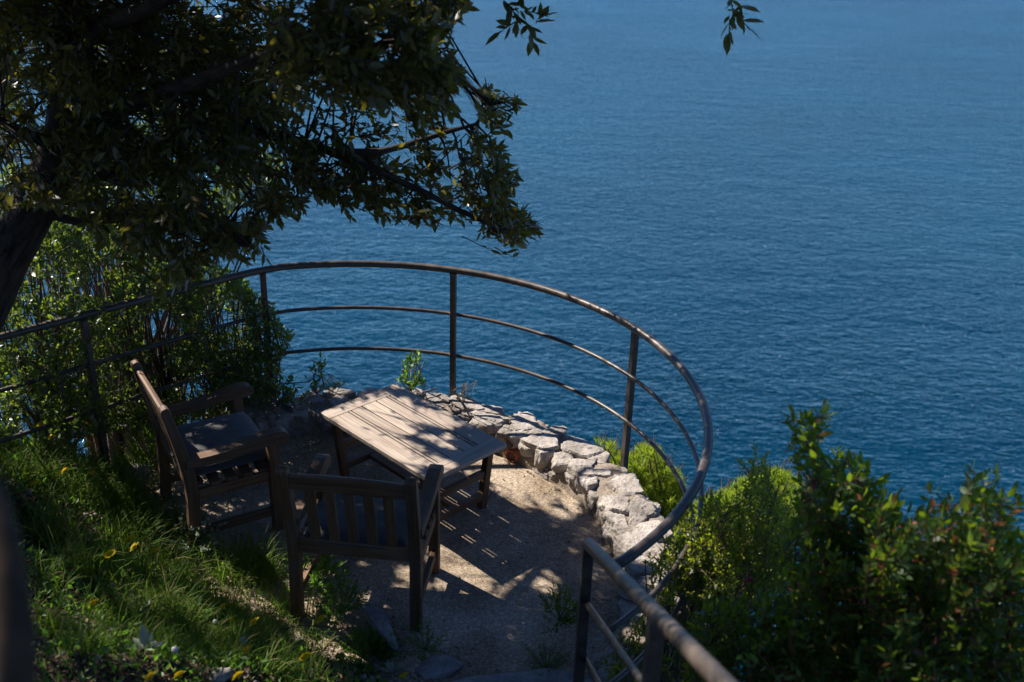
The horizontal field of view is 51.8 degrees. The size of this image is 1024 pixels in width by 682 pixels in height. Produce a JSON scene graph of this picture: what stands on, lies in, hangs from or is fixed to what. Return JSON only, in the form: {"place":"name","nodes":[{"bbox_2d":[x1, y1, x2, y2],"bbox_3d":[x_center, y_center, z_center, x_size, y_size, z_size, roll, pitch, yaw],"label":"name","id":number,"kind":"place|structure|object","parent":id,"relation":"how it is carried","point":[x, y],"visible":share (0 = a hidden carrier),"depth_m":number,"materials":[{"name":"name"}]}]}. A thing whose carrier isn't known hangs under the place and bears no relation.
{"place":"outdoors","nodes":[
{"label":"outdoors","id":0,"kind":"place"},
{"bbox_2d":[0,367,689,681],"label":"hillside","id":1,"kind":"structure","parent":0,"point":[81,665],"depth_m":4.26,"materials":[{"name":"green plant"}]},
{"bbox_2d":[0,477,38,681],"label":"handrail","id":2,"kind":"object","parent":1,"relation":"on","point":[18,654],"visible":1,"depth_m":0.86,"materials":[{"name":"metal"}]},
{"bbox_2d":[30,480,39,505],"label":"yellow flower","id":3,"kind":"object","parent":1,"relation":"on","point":[34,482],"visible":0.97,"depth_m":5.32,"materials":[{"name":"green plant"}]},
{"bbox_2d":[37,421,46,455],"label":"yellow flower","id":4,"kind":"object","parent":1,"relation":"on","point":[39,424],"visible":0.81,"depth_m":6.25,"materials":[{"name":"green plant"}]},
{"bbox_2d":[39,427,71,452],"bbox_3d":[-3.033,0.651,7.005,0.214,0.196,0.181,2,25,0],"label":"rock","id":5,"kind":"object","parent":1,"relation":"on","point":[59,439],"visible":0.15,"depth_m":6.97,"materials":[{"name":"grey stone"}]},
{"bbox_2d":[0,211,114,452],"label":"evergreen shrub","id":6,"kind":"object","parent":1,"relation":"on","point":[57,399],"visible":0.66,"depth_m":6.25,"materials":[{"name":"green plant"}]},
{"bbox_2d":[61,467,70,504],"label":"yellow flower","id":7,"kind":"object","parent":1,"relation":"on","point":[64,470],"visible":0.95,"depth_m":5.71,"materials":[{"name":"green plant"}]},
{"bbox_2d":[83,441,91,468],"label":"yellow flower","id":8,"kind":"object","parent":1,"relation":"on","point":[86,443],"visible":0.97,"depth_m":6.28,"materials":[{"name":"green plant"}]},
{"bbox_2d":[86,471,95,499],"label":"yellow flower","id":9,"kind":"object","parent":1,"relation":"on","point":[90,472],"visible":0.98,"depth_m":5.86,"materials":[{"name":"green plant"}]},
{"bbox_2d":[88,599,98,630],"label":"yellow flower","id":10,"kind":"object","parent":1,"relation":"on","point":[93,604],"visible":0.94,"depth_m":4.14,"materials":[{"name":"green plant"}]},
{"bbox_2d":[104,549,115,586],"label":"yellow flower","id":11,"kind":"object","parent":1,"relation":"on","point":[109,553],"visible":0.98,"depth_m":4.72,"materials":[{"name":"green plant"}]},
{"bbox_2d":[124,535,134,570],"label":"yellow flower","id":12,"kind":"object","parent":1,"relation":"on","point":[129,538],"visible":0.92,"depth_m":5.06,"materials":[{"name":"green plant"}]},
{"bbox_2d":[53,225,206,455],"bbox_3d":[-2.613,0.226,7.386,1.029,2.737,2.239,-6,26,-17],"label":"evergreen shrub","id":13,"kind":"object","parent":1,"relation":"on","point":[131,281],"visible":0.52,"depth_m":6.73,"materials":[{"name":"green plant"}]},
{"bbox_2d":[116,589,151,612],"bbox_3d":[-1.689,1.193,4.744,0.173,0.072,0.141,10,26,18],"label":"mullein","id":14,"kind":"object","parent":1,"relation":"on","point":[131,596],"visible":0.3,"depth_m":4.76,"materials":[{"name":"green plant"}]},
{"bbox_2d":[130,543,139,578],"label":"yellow flower","id":15,"kind":"object","parent":1,"relation":"on","point":[133,546],"visible":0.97,"depth_m":4.90,"materials":[{"name":"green plant"}]},
{"bbox_2d":[0,21,282,465],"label":"evergreen tree","id":16,"kind":"object","parent":1,"relation":"on","point":[117,434],"visible":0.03,"depth_m":9.20,"materials":[{"name":"green plant"}]},
{"bbox_2d":[125,624,166,649],"bbox_3d":[-1.420,1.164,4.039,0.158,0.067,0.125,14,27,24],"label":"mullein","id":17,"kind":"object","parent":1,"relation":"on","point":[144,637],"visible":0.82,"depth_m":4.07,"materials":[{"name":"green plant"}]},
{"bbox_2d":[144,671,155,681],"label":"yellow flower","id":18,"kind":"object","parent":1,"relation":"on","point":[149,676],"visible":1,"depth_m":3.72,"materials":[{"name":"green plant"}]},
{"bbox_2d":[150,546,159,575],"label":"yellow flower","id":19,"kind":"object","parent":1,"relation":"on","point":[155,549],"visible":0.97,"depth_m":5.09,"materials":[{"name":"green plant"}]},
{"bbox_2d":[171,646,179,667],"bbox_3d":[-1.281,1.212,4.017,0.027,0.117,0.027,2,25,0],"label":"seed head","id":20,"kind":"object","parent":1,"relation":"on","point":[174,649],"visible":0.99,"depth_m":3.99},
{"bbox_2d":[172,670,185,680],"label":"yellow flower","id":21,"kind":"object","parent":1,"relation":"on","point":[178,674],"visible":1,"depth_m":3.81,"materials":[{"name":"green plant"}]},
{"bbox_2d":[0,428,386,681],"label":"weeds","id":22,"kind":"object","parent":1,"relation":"on","point":[166,653],"visible":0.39,"depth_m":4.63,"materials":[{"name":"green plant"}]},
{"bbox_2d":[5,445,383,681],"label":"pebbles","id":23,"kind":"object","parent":1,"relation":"on","point":[363,676],"visible":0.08,"depth_m":4.89,"materials":[{"name":"grey stone"}]},
{"bbox_2d":[164,263,262,424],"bbox_3d":[-2.065,0.387,7.359,0.684,2.298,1.982,-4,26,-13],"label":"evergreen shrub","id":24,"kind":"object","parent":1,"relation":"on","point":[208,348],"visible":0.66,"depth_m":6.74,"materials":[{"name":"green plant"}]},
{"bbox_2d":[0,438,432,681],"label":"leaf litter","id":25,"kind":"object","parent":1,"relation":"on","point":[108,667],"visible":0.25,"depth_m":4.70,"materials":[{"name":"plant"}]},
{"bbox_2d":[209,667,233,681],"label":"rock","id":26,"kind":"object","parent":1,"relation":"on","point":[224,674],"visible":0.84,"depth_m":4.15,"materials":[{"name":"grey stone"}]},
{"bbox_2d":[220,603,226,627],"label":"yellow flower","id":27,"kind":"object","parent":1,"relation":"on","point":[222,607],"visible":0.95,"depth_m":4.74,"materials":[{"name":"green plant"}]},
{"bbox_2d":[232,671,242,681],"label":"yellow flower","id":28,"kind":"object","parent":1,"relation":"on","point":[237,675],"visible":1,"depth_m":3.98,"materials":[{"name":"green plant"}]},
{"bbox_2d":[241,646,249,679],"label":"yellow flower","id":29,"kind":"object","parent":1,"relation":"on","point":[246,650],"visible":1,"depth_m":4.12,"materials":[{"name":"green plant"}]},
{"bbox_2d":[249,617,258,644],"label":"yellow flower","id":30,"kind":"object","parent":1,"relation":"on","point":[253,621],"visible":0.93,"depth_m":4.53,"materials":[{"name":"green plant"}]},
{"bbox_2d":[239,287,294,413],"bbox_3d":[-1.641,0.306,7.092,0.416,1.486,0.790,2,25,0],"label":"evergreen shrub","id":31,"kind":"object","parent":1,"relation":"on","point":[257,380],"visible":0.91,"depth_m":6.84,"materials":[{"name":"green plant"}]},
{"bbox_2d":[299,652,310,679],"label":"yellow flower","id":32,"kind":"object","parent":1,"relation":"on","point":[305,656],"visible":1,"depth_m":4.33,"materials":[{"name":"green plant"}]},
{"bbox_2d":[280,625,341,629],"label":"twig","id":33,"kind":"object","parent":1,"relation":"on","point":[312,626],"visible":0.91,"depth_m":5.06,"materials":[{"name":"brown wood"}]},
{"bbox_2d":[0,0,762,332],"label":"holm oak","id":34,"kind":"object","parent":1,"relation":"on","point":[86,138],"visible":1,"depth_m":4.74,"materials":[{"name":"green plant"}]},
{"bbox_2d":[398,672,408,681],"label":"yellow flower","id":35,"kind":"object","parent":1,"relation":"on","point":[403,674],"visible":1,"depth_m":4.66,"materials":[{"name":"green plant"}]},
{"bbox_2d":[202,388,686,681],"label":"stone wall","id":36,"kind":"structure","parent":1,"relation":"on","point":[609,497],"depth_m":6.53,"materials":[{"name":"stone"}]},
{"bbox_2d":[268,351,325,409],"bbox_3d":[-1.380,0.334,6.847,0.369,0.556,0.304,2,25,0],"label":"sapling","id":37,"kind":"object","parent":36,"relation":"on","point":[289,392],"visible":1,"depth_m":6.83,"materials":[{"name":"green plant"}]},
{"bbox_2d":[311,370,346,395],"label":"rosemary sprig","id":38,"kind":"object","parent":36,"relation":"on","point":[315,390],"visible":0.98,"depth_m":6.97,"materials":[{"name":"green plant"}]},
{"bbox_2d":[0,260,712,681],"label":"curved railing","id":39,"kind":"object","parent":36,"relation":"on","point":[662,528],"visible":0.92,"depth_m":6.30,"materials":[{"name":"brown metal"}]},
{"bbox_2d":[396,349,426,391],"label":"young shrub","id":40,"kind":"object","parent":36,"relation":"on","point":[411,384],"visible":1,"depth_m":7.02,"materials":[{"name":"green plant"}]},
{"bbox_2d":[453,380,476,402],"bbox_3d":[-0.307,0.362,6.942,0.139,0.268,0.347,-3,25,-11],"label":"stonecrop","id":41,"kind":"object","parent":36,"relation":"on","point":[462,394],"visible":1,"depth_m":6.85,"materials":[{"name":"green plant"}]},
{"bbox_2d":[505,447,518,462],"bbox_3d":[0.040,0.712,6.789,0.088,0.088,0.162,20,30,34],"label":"drain pipe","id":42,"kind":"object","parent":36,"relation":"attached to","point":[514,451],"visible":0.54,"depth_m":6.73,"materials":[{"name":"ceramic"}]},
{"bbox_2d":[573,538,737,681],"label":"stair handrail","id":43,"kind":"object","parent":36,"relation":"on","point":[662,623],"visible":1,"depth_m":2.92,"materials":[{"name":"brown metal"}]},
{"bbox_2d":[593,432,688,530],"bbox_3d":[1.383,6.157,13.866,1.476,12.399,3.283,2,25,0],"label":"bush","id":44,"kind":"object","parent":1,"relation":"on","point":[656,478],"visible":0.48,"depth_m":10.58,"materials":[{"name":"green plant"}]},
{"bbox_2d":[595,506,734,681],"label":"bush","id":45,"kind":"object","parent":1,"relation":"on","point":[665,602],"visible":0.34,"depth_m":4.81,"materials":[{"name":"green plant"}]},
{"bbox_2d":[655,443,794,664],"bbox_3d":[1.002,1.235,4.996,0.652,1.908,1.129,11,26,19],"label":"myrtle bush","id":46,"kind":"object","parent":1,"relation":"on","point":[754,555],"visible":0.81,"depth_m":4.60,"materials":[{"name":"green plant"}]},
{"bbox_2d":[671,459,809,609],"bbox_3d":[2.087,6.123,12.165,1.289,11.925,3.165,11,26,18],"label":"bush","id":47,"kind":"object","parent":1,"relation":"on","point":[784,476],"visible":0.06,"depth_m":9.26,"materials":[{"name":"green plant"}]},
{"bbox_2d":[680,583,884,681],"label":"lentisk bush","id":48,"kind":"object","parent":1,"relation":"on","point":[712,642],"visible":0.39,"depth_m":3.56,"materials":[{"name":"green plant"}]},
{"bbox_2d":[736,398,928,681],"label":"lentisk bush","id":49,"kind":"object","parent":1,"relation":"on","point":[823,584],"visible":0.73,"depth_m":3.38,"materials":[{"name":"green plant"}]},
{"bbox_2d":[840,460,1023,681],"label":"lentisk bush","id":50,"kind":"object","parent":1,"relation":"on","point":[947,622],"visible":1,"depth_m":3.09,"materials":[{"name":"green plant"}]},
{"bbox_2d":[117,432,621,681],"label":"terrace floor","id":51,"kind":"structure","parent":0,"point":[495,597],"depth_m":5.70,"materials":[{"name":"gravel"}]},
{"bbox_2d":[119,463,149,483],"bbox_3d":[-2.324,0.816,6.443,0.191,0.106,0.129,2,25,0],"label":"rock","id":52,"kind":"object","parent":51,"relation":"on","point":[143,470],"visible":0.4,"depth_m":6.43,"materials":[{"name":"grey stone"}]},
{"bbox_2d":[160,504,227,551],"bbox_3d":[-1.697,1.024,5.696,0.326,0.198,0.277,5,25,7],"label":"trailing weed","id":53,"kind":"object","parent":51,"relation":"on","point":[193,529],"visible":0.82,"depth_m":5.70,"materials":[{"name":"green plant"}]},
{"bbox_2d":[130,359,289,554],"bbox_3d":[-1.685,0.583,5.957,0.665,0.928,0.683,-13,29,-29],"label":"garden armchair","id":54,"kind":"object","parent":51,"relation":"on","point":[164,426],"visible":0.91,"depth_m":5.79,"materials":[{"name":"brown wood"}]},
{"bbox_2d":[163,412,266,475],"bbox_3d":[-1.669,0.575,5.963,0.520,0.097,0.546,-13,29,-29],"label":"seat cushion","id":55,"kind":"object","parent":54,"relation":"on","point":[207,434],"visible":0.62,"depth_m":5.94,"materials":[{"name":"grey fabric"}]},
{"bbox_2d":[282,552,353,600],"bbox_3d":[-0.999,1.182,5.435,0.386,0.239,0.339,2,25,0],"label":"herb clump","id":56,"kind":"object","parent":51,"relation":"on","point":[325,568],"visible":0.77,"depth_m":5.45,"materials":[{"name":"green plant"}]},
{"bbox_2d":[316,614,324,647],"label":"yellow flower","id":57,"kind":"object","parent":51,"relation":"on","point":[320,618],"visible":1,"depth_m":5.03,"materials":[{"name":"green plant"}]},
{"bbox_2d":[311,577,368,629],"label":"herb clump","id":58,"kind":"object","parent":51,"relation":"on","point":[342,609],"visible":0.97,"depth_m":5.32,"materials":[{"name":"green plant"}]},
{"bbox_2d":[275,453,443,631],"bbox_3d":[-0.741,0.900,5.335,0.683,0.928,0.665,4,25,6],"label":"garden armchair","id":59,"kind":"object","parent":51,"relation":"on","point":[314,484],"visible":0.98,"depth_m":5.10,"materials":[{"name":"brown wood"}]},
{"bbox_2d":[304,491,420,549],"bbox_3d":[-0.738,0.888,5.350,0.546,0.097,0.520,4,25,6],"label":"seat cushion","id":60,"kind":"object","parent":59,"relation":"on","point":[401,521],"visible":0.38,"depth_m":5.23,"materials":[{"name":"grey fabric"}]},
{"bbox_2d":[334,620,406,672],"bbox_3d":[-0.686,1.464,5.067,0.363,0.178,0.336,2,25,0],"label":"spurge clump","id":61,"kind":"object","parent":51,"relation":"on","point":[366,643],"visible":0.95,"depth_m":5.07,"materials":[{"name":"green plant"}]},
{"bbox_2d":[361,603,398,650],"bbox_3d":[-0.644,1.405,5.221,0.094,0.099,0.443,-13,29,-30],"label":"rock","id":62,"kind":"object","parent":51,"relation":"on","point":[377,616],"visible":0.89,"depth_m":5.19,"materials":[{"name":"grey stone"}]},
{"bbox_2d":[152,435,617,681],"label":"floor litter","id":63,"kind":"object","parent":51,"relation":"on","point":[406,600],"visible":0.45,"depth_m":5.56,"materials":[{"name":"brown plant"}]},
{"bbox_2d":[381,660,403,675],"bbox_3d":[-0.568,1.544,4.978,0.116,0.056,0.104,2,25,0],"label":"mullein","id":64,"kind":"object","parent":51,"relation":"on","point":[392,667],"visible":0.99,"depth_m":4.98,"materials":[{"name":"green plant"}]},
{"bbox_2d":[320,383,505,521],"bbox_3d":[-0.602,0.716,6.314,0.582,0.452,1.020,-21,33,-40],"label":"coffee table","id":65,"kind":"object","parent":51,"relation":"on","point":[409,431],"visible":0.84,"depth_m":6.20,"materials":[{"name":"brown wood"}]},
{"bbox_2d":[397,618,447,661],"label":"floor weed","id":66,"kind":"object","parent":51,"relation":"on","point":[424,648],"visible":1,"depth_m":5.09,"materials":[{"name":"green plant"}]},
{"bbox_2d":[415,655,461,680],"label":"rock","id":67,"kind":"object","parent":51,"relation":"on","point":[436,667],"visible":0.94,"depth_m":4.99,"materials":[{"name":"grey stone"}]},
{"bbox_2d":[452,668,591,681],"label":"stone step","id":68,"kind":"object","parent":51,"relation":"on","point":[556,675],"visible":0.86,"depth_m":4.94,"materials":[{"name":"grey stone"}]},
{"bbox_2d":[517,636,573,675],"bbox_3d":[0.142,1.506,5.029,0.258,0.137,0.269,15,28,26],"label":"wild carrot","id":69,"kind":"object","parent":51,"relation":"on","point":[546,664],"visible":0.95,"depth_m":5.05,"materials":[{"name":"green plant"}]},
{"bbox_2d":[537,580,593,635],"bbox_3d":[0.263,1.278,5.167,0.279,0.243,0.345,2,25,0],"label":"grass tuft","id":70,"kind":"object","parent":51,"relation":"on","point":[559,608],"visible":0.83,"depth_m":5.17,"materials":[{"name":"green plant"}]},
{"bbox_2d":[0,0,1023,680],"bbox_3d":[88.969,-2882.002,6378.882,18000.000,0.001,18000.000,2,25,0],"label":"sea","id":71,"kind":"structure","parent":0,"point":[802,204],"depth_m":190.86,"materials":[{"name":"blue liquid"}]}
]}

